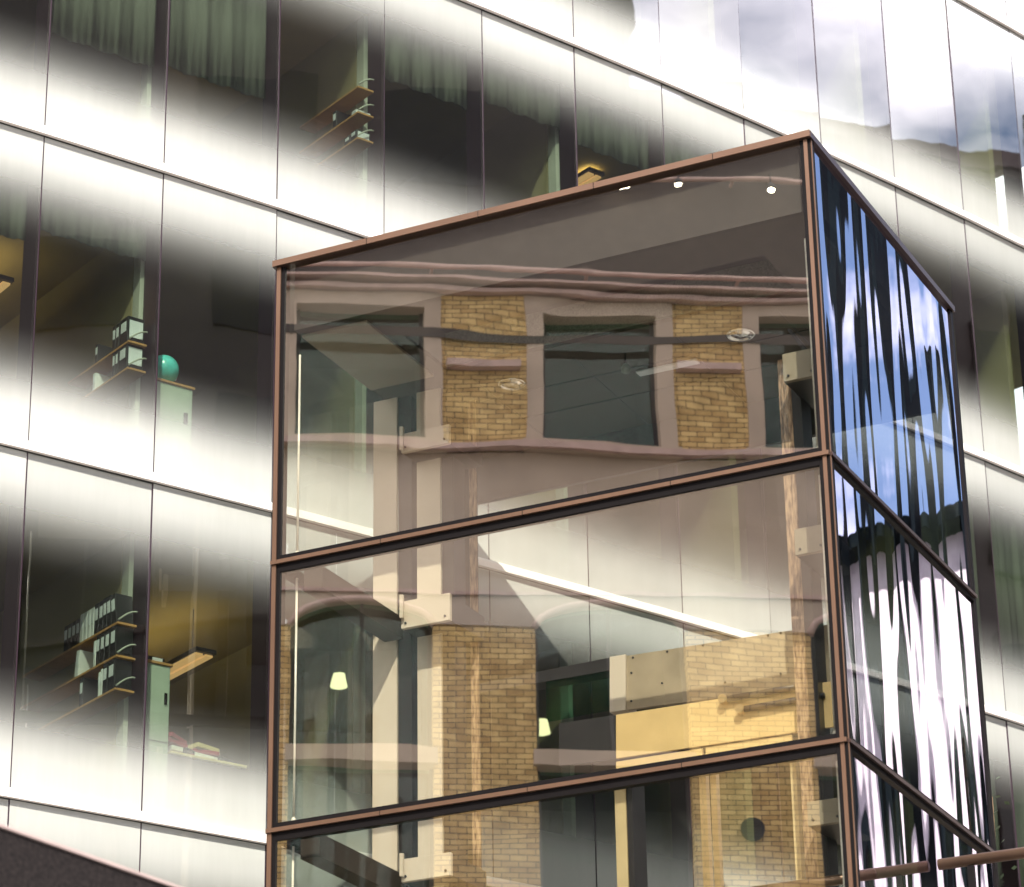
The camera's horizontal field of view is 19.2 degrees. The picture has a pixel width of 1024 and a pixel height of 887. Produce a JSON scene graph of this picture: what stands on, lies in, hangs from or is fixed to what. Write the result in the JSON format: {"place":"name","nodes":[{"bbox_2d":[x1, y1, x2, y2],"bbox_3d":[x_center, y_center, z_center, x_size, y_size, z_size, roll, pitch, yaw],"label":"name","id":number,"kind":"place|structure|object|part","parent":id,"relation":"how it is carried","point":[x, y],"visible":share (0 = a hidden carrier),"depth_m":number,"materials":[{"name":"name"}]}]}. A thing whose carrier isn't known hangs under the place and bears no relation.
{"place":"outdoors","nodes":[
{"label":"outdoors","id":0,"kind":"place"},
{"bbox_2d":[0,0,1023,886],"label":"curved office building","id":1,"kind":"structure","parent":0,"point":[168,184],"depth_m":34.36,"materials":[{"name":"clear glass"}]},
{"bbox_2d":[0,274,13,292],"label":"pendant lamp","id":2,"kind":"object","parent":1,"relation":"hanging from","point":[6,281],"visible":1,"depth_m":32.87,"materials":[{"name":"grey plastic"}]},
{"bbox_2d":[21,611,137,738],"bbox_3d":[-4.454,2.397,31.109,0.225,0.866,2.025,16,-29,-33],"label":"wall shelf","id":3,"kind":"object","parent":1,"relation":"attached to","point":[69,688],"depth_m":31.10,"materials":[{"name":"orange wood"}]},
{"bbox_2d":[63,625,68,651],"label":"binder","id":4,"kind":"object","parent":3,"relation":"on","point":[65,638],"visible":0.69,"depth_m":31.30,"materials":[{"name":"plastic"}]},
{"bbox_2d":[67,623,72,649],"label":"binder","id":5,"kind":"object","parent":3,"relation":"on","point":[69,636],"visible":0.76,"depth_m":31.24,"materials":[{"name":"paper"}]},
{"bbox_2d":[71,621,76,646],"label":"binder","id":6,"kind":"object","parent":3,"relation":"on","point":[74,633],"visible":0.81,"depth_m":31.18,"materials":[{"name":"plastic"}]},
{"bbox_2d":[75,618,80,644],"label":"binder","id":7,"kind":"object","parent":3,"relation":"on","point":[78,631],"visible":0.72,"depth_m":31.11,"materials":[{"name":"plastic"}]},
{"bbox_2d":[80,613,83,641],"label":"binder","id":8,"kind":"object","parent":3,"relation":"on","point":[81,627],"visible":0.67,"depth_m":31.07,"materials":[{"name":"paper"}]},
{"bbox_2d":[74,650,92,676],"bbox_3d":[-4.359,2.268,31.022,0.203,0.279,0.078,16,-23,-33],"label":"binder","id":9,"kind":"object","parent":3,"relation":"on","point":[84,661],"visible":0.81,"depth_m":30.98,"materials":[{"name":"plastic"}]},
{"bbox_2d":[83,611,87,640],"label":"binder","id":10,"kind":"object","parent":3,"relation":"on","point":[85,626],"visible":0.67,"depth_m":31.01,"materials":[{"name":"paper"}]},
{"bbox_2d":[79,677,97,705],"bbox_3d":[-4.288,2.541,30.806,0.203,0.299,0.078,16,-29,-33],"label":"binder","id":11,"kind":"object","parent":3,"relation":"on","point":[88,692],"visible":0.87,"depth_m":30.77,"materials":[{"name":"plastic"}]},
{"bbox_2d":[87,609,90,637],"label":"binder","id":12,"kind":"object","parent":3,"relation":"on","point":[89,624],"visible":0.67,"depth_m":30.96,"materials":[{"name":"paper"}]},
{"bbox_2d":[90,607,94,636],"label":"binder","id":13,"kind":"object","parent":3,"relation":"on","point":[92,621],"visible":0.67,"depth_m":30.90,"materials":[{"name":"plastic"}]},
{"bbox_2d":[93,641,96,666],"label":"binder","id":14,"kind":"object","parent":3,"relation":"on","point":[94,656],"visible":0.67,"depth_m":30.70,"materials":[{"name":"plastic"}]},
{"bbox_2d":[94,603,99,633],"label":"binder","id":15,"kind":"object","parent":3,"relation":"on","point":[96,622],"visible":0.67,"depth_m":30.84,"materials":[{"name":"plastic"}]},
{"bbox_2d":[96,634,100,664],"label":"binder","id":16,"kind":"object","parent":3,"relation":"on","point":[98,644],"visible":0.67,"depth_m":30.66,"materials":[{"name":"plastic"}]},
{"bbox_2d":[98,672,100,695],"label":"binder","id":17,"kind":"object","parent":3,"relation":"on","point":[99,684],"visible":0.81,"depth_m":30.47,"materials":[{"name":"plastic"}]},
{"bbox_2d":[98,600,102,631],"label":"binder","id":18,"kind":"object","parent":3,"relation":"on","point":[100,616],"visible":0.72,"depth_m":30.78,"materials":[{"name":"paper"}]},
{"bbox_2d":[100,669,102,694],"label":"binder","id":19,"kind":"object","parent":3,"relation":"on","point":[101,678],"visible":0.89,"depth_m":30.45,"materials":[{"name":"plastic"}]},
{"bbox_2d":[100,631,105,662],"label":"binder","id":20,"kind":"object","parent":3,"relation":"on","point":[102,651],"visible":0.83,"depth_m":30.59,"materials":[{"name":"plastic"}]},
{"bbox_2d":[102,662,107,693],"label":"binder","id":21,"kind":"object","parent":3,"relation":"on","point":[105,678],"visible":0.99,"depth_m":30.40,"materials":[{"name":"plastic"}]},
{"bbox_2d":[103,597,106,628],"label":"binder","id":22,"kind":"object","parent":3,"relation":"on","point":[104,613],"visible":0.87,"depth_m":30.72,"materials":[{"name":"paper"}]},
{"bbox_2d":[104,628,110,660],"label":"binder","id":23,"kind":"object","parent":3,"relation":"on","point":[107,643],"visible":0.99,"depth_m":30.52,"materials":[{"name":"plastic"}]},
{"bbox_2d":[107,595,111,626],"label":"binder","id":24,"kind":"object","parent":3,"relation":"on","point":[109,620],"visible":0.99,"depth_m":30.66,"materials":[{"name":"paper"}]},
{"bbox_2d":[107,658,131,690],"bbox_3d":[-3.926,2.333,30.367,0.203,0.319,0.138,16,-29,-33],"label":"binder","id":25,"kind":"object","parent":3,"relation":"on","point":[119,670],"visible":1,"depth_m":30.32,"materials":[{"name":"plastic"}]},
{"bbox_2d":[110,625,132,656],"bbox_3d":[-3.926,2.006,30.500,0.203,0.329,0.118,16,-29,-33],"label":"binder","id":26,"kind":"object","parent":3,"relation":"on","point":[121,637],"visible":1,"depth_m":30.46,"materials":[{"name":"plastic"}]},
{"bbox_2d":[111,593,132,623],"bbox_3d":[-3.940,1.690,30.651,0.203,0.329,0.098,16,-37,-33],"label":"binder","id":27,"kind":"object","parent":3,"relation":"on","point":[121,605],"visible":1,"depth_m":30.61,"materials":[{"name":"paper"}]},
{"bbox_2d":[68,331,147,407],"bbox_3d":[-4.356,-0.730,32.253,0.225,0.475,1.525,16,-29,-33],"label":"wall shelf","id":28,"kind":"object","parent":1,"relation":"attached to","point":[111,387],"depth_m":32.10,"materials":[{"name":"orange wood"}]},
{"bbox_2d":[92,373,111,390],"bbox_3d":[-4.351,-0.632,32.203,0.203,0.199,0.058,16,-29,-33],"label":"binder","id":29,"kind":"object","parent":28,"relation":"on","point":[99,379],"visible":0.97,"depth_m":32.17,"materials":[{"name":"paper"}]},
{"bbox_2d":[95,344,111,362],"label":"binder","id":30,"kind":"object","parent":28,"relation":"on","point":[101,351],"visible":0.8,"depth_m":32.27,"materials":[{"name":"paper"}]},
{"bbox_2d":[112,352,115,376],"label":"binder","id":31,"kind":"object","parent":28,"relation":"on","point":[113,364],"visible":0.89,"depth_m":31.86,"materials":[{"name":"paper"}]},
{"bbox_2d":[112,325,116,350],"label":"binder","id":32,"kind":"object","parent":28,"relation":"on","point":[114,339],"visible":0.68,"depth_m":31.99,"materials":[{"name":"paper"}]},
{"bbox_2d":[115,350,118,374],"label":"binder","id":33,"kind":"object","parent":28,"relation":"on","point":[117,361],"visible":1,"depth_m":31.81,"materials":[{"name":"paper"}]},
{"bbox_2d":[116,323,119,347],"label":"binder","id":34,"kind":"object","parent":28,"relation":"on","point":[117,334],"visible":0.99,"depth_m":31.94,"materials":[{"name":"paper"}]},
{"bbox_2d":[118,344,143,372],"bbox_3d":[-3.993,-0.876,31.782,0.203,0.299,0.178,16,-29,-33],"label":"binder","id":35,"kind":"object","parent":28,"relation":"on","point":[129,353],"visible":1,"depth_m":31.72,"materials":[{"name":"paper"}]},
{"bbox_2d":[119,316,144,345],"bbox_3d":[-3.997,-1.158,31.905,0.203,0.299,0.178,16,-29,-33],"label":"binder","id":36,"kind":"object","parent":28,"relation":"on","point":[130,326],"visible":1,"depth_m":31.85,"materials":[{"name":"paper"}]},
{"bbox_2d":[144,659,172,760],"bbox_3d":[-3.761,3.176,30.979,0.321,1.857,0.550,16,-29,-33],"label":"filing cabinet","id":37,"kind":"object","parent":1,"relation":"on","point":[157,710],"visible":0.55,"depth_m":30.95,"materials":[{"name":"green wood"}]},
{"bbox_2d":[148,655,164,662],"bbox_3d":[-3.778,2.284,31.370,0.260,0.089,0.303,16,-29,-33],"label":"file box","id":38,"kind":"object","parent":37,"relation":"on","point":[156,658],"visible":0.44,"depth_m":31.29,"materials":[{"name":"paper"}]},
{"bbox_3d":[-3.618,2.659,30.984,0.253,0.790,0.011,16,-29,-33],"label":"door","id":39,"kind":"part","parent":37,"relation":"part of","materials":[{"name":"white metal"}]},
{"bbox_2d":[156,377,194,432],"bbox_3d":[-3.743,0.089,32.381,0.480,1.434,0.550,16,-29,-33],"label":"filing cabinet","id":40,"kind":"object","parent":1,"relation":"on","point":[174,406],"visible":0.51,"depth_m":32.37,"materials":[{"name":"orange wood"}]},
{"bbox_2d":[158,355,178,381],"bbox_3d":[-3.748,-0.771,32.702,0.346,0.400,0.331,16,-29,-33],"label":"globe","id":41,"kind":"object","parent":40,"relation":"on","point":[168,367],"visible":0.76,"depth_m":32.58,"materials":[{"name":"teal plastic"}]},
{"bbox_3d":[-3.597,-0.234,32.301,0.396,0.790,0.011,16,-29,-33],"label":"door","id":42,"kind":"part","parent":40,"relation":"part of","materials":[{"name":"white metal"}]},
{"bbox_2d":[166,609,216,679],"bbox_3d":[-3.959,2.361,33.690,0.260,0.615,2.200,16,-29,-33],"label":"pendant lamp","id":43,"kind":"object","parent":1,"relation":"hanging from","point":[188,660],"visible":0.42,"depth_m":32.96,"materials":[{"name":"grey plastic"}]},
{"bbox_2d":[167,751,246,775],"bbox_3d":[-3.318,3.798,31.313,0.920,0.969,0.700,16,-29,-33],"label":"desk","id":44,"kind":"object","parent":1,"relation":"on","point":[240,768],"visible":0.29,"depth_m":31.26,"materials":[{"name":"beige wood"}]},
{"bbox_2d":[174,753,193,764],"bbox_3d":[-3.445,3.243,31.229,0.302,0.060,0.223,9,-26,-24],"label":"book","id":45,"kind":"object","parent":44,"relation":"on","point":[183,761],"visible":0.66,"depth_m":31.20,"materials":[{"name":"white paper"}]},
{"bbox_2d":[168,745,182,751],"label":"book","id":46,"kind":"object","parent":45,"relation":"on","point":[175,748],"visible":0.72,"depth_m":31.12,"materials":[{"name":"white paper"}]},
{"bbox_2d":[168,737,187,747],"bbox_3d":[-3.517,3.100,31.235,0.223,0.050,0.302,-17,-30,33],"label":"book","id":47,"kind":"object","parent":46,"relation":"on","point":[173,741],"visible":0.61,"depth_m":31.16,"materials":[{"name":"red paper"}]},
{"bbox_2d":[168,732,186,743],"bbox_3d":[-3.518,3.054,31.255,0.223,0.050,0.302,-10,-29,23],"label":"book","id":48,"kind":"object","parent":47,"relation":"on","point":[174,736],"visible":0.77,"depth_m":31.15,"materials":[{"name":"red paper"}]},
{"bbox_2d":[188,761,214,768],"bbox_3d":[-3.206,3.317,31.390,0.302,0.045,0.223,5,-25,-19],"label":"book","id":49,"kind":"object","parent":44,"relation":"on","point":[203,765],"visible":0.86,"depth_m":31.33,"materials":[{"name":"white paper"}]},
{"bbox_2d":[195,752,217,759],"bbox_3d":[-3.221,3.268,31.400,0.302,0.045,0.223,20,-31,-38],"label":"book","id":50,"kind":"object","parent":49,"relation":"on","point":[205,755],"visible":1,"depth_m":31.32,"materials":[{"name":"white paper"}]},
{"bbox_2d":[192,748,219,756],"bbox_3d":[-3.208,3.226,31.430,0.302,0.045,0.223,12,-27,-29],"label":"book","id":51,"kind":"object","parent":50,"relation":"on","point":[212,753],"visible":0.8,"depth_m":31.35,"materials":[{"name":"pink paper"}]},
{"bbox_2d":[188,742,219,751],"bbox_3d":[-3.215,3.176,31.446,0.223,0.050,0.302,-20,-31,38],"label":"book","id":52,"kind":"object","parent":51,"relation":"on","point":[198,745],"visible":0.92,"depth_m":31.34,"materials":[{"name":"beige paper"}]},
{"bbox_2d":[208,764,234,772],"bbox_3d":[-3.052,3.359,31.497,0.223,0.050,0.302,-20,-31,38],"label":"book","id":53,"kind":"object","parent":44,"relation":"on","point":[219,768],"visible":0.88,"depth_m":31.46,"materials":[{"name":"white paper"}]},
{"bbox_2d":[217,756,238,763],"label":"book","id":54,"kind":"object","parent":53,"relation":"on","point":[221,758],"visible":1,"depth_m":31.42,"materials":[{"name":"white paper"}]},
{"bbox_2d":[299,79,373,173],"bbox_3d":[-2.041,-3.650,35.261,0.225,0.840,1.225,16,-29,-35],"label":"wall shelf","id":55,"kind":"object","parent":1,"relation":"attached to","point":[356,95],"depth_m":35.16,"materials":[{"name":"orange wood"}]},
{"bbox_2d":[333,110,349,127],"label":"binder","id":56,"kind":"object","parent":55,"relation":"on","point":[339,117],"visible":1,"depth_m":35.16,"materials":[{"name":"paper"}]},
{"bbox_2d":[344,135,350,145],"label":"binder","id":57,"kind":"object","parent":55,"relation":"on","point":[347,140],"visible":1,"depth_m":34.80,"materials":[{"name":"paper"}]},
{"bbox_2d":[351,129,369,140],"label":"binder","id":58,"kind":"object","parent":55,"relation":"on","point":[356,132],"visible":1,"depth_m":34.73,"materials":[{"name":"paper"}]},
{"bbox_2d":[352,109,369,114],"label":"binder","id":59,"kind":"object","parent":55,"relation":"on","point":[355,111],"visible":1,"depth_m":34.84,"materials":[{"name":"paper"}]},
{"bbox_2d":[578,166,604,185],"bbox_3d":[0.401,-3.168,39.809,0.260,0.127,2.200,17,-29,-36],"label":"pendant lamp","id":60,"kind":"object","parent":1,"relation":"hanging from","point":[589,174],"visible":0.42,"depth_m":39.08,"materials":[{"name":"grey plastic"}]},
{"bbox_2d":[265,130,998,886],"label":"glass tower","id":61,"kind":"structure","parent":0,"point":[789,294],"depth_m":28.60,"materials":[{"name":"clear glass"}]},
{"bbox_2d":[480,625,833,886],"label":"lift car","id":62,"kind":"object","parent":61,"relation":"in","point":[742,689],"visible":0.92,"depth_m":27.42,"materials":[{"name":"metal"}]},
{"bbox_2d":[995,0,1023,432],"label":"sky","id":63,"kind":"structure","parent":0,"point":[1000,189],"materials":[{"name":"white"}]},
{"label":"book","id":64,"kind":"object","parent":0,"visible":0},
{"bbox_2d":[181,747,194,754],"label":"book","id":65,"kind":"object","parent":64,"relation":"on","point":[187,750],"visible":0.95,"depth_m":31.17,"materials":[{"name":"white paper"}]},
{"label":"ground","id":66,"kind":"structure","parent":0,"visible":0},
{"bbox_2d":[0,823,180,886],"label":"granite wall","id":67,"kind":"structure","parent":66,"relation":"on","point":[28,859],"depth_m":15.58,"materials":[{"name":"pink stone"}]},
{"bbox_2d":[752,874,842,886],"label":"handrail","id":68,"kind":"object","parent":66,"relation":"on","point":[830,880],"visible":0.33,"depth_m":25.77,"materials":[{"name":"brown metal"}]},
{"bbox_2d":[937,847,1023,886],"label":"handrail","id":69,"kind":"object","parent":66,"relation":"on","point":[970,861],"visible":1,"depth_m":26.46,"materials":[{"name":"brown metal"}]},
{"bbox_2d":[971,776,1016,878],"bbox_3d":[4.697,7.883,27.823,0.593,10.830,0.597,-12,-26,23],"label":"climbing plant","id":70,"kind":"object","parent":66,"relation":"on","point":[1014,866],"visible":0.2,"depth_m":29.60,"materials":[{"name":"green plant"}]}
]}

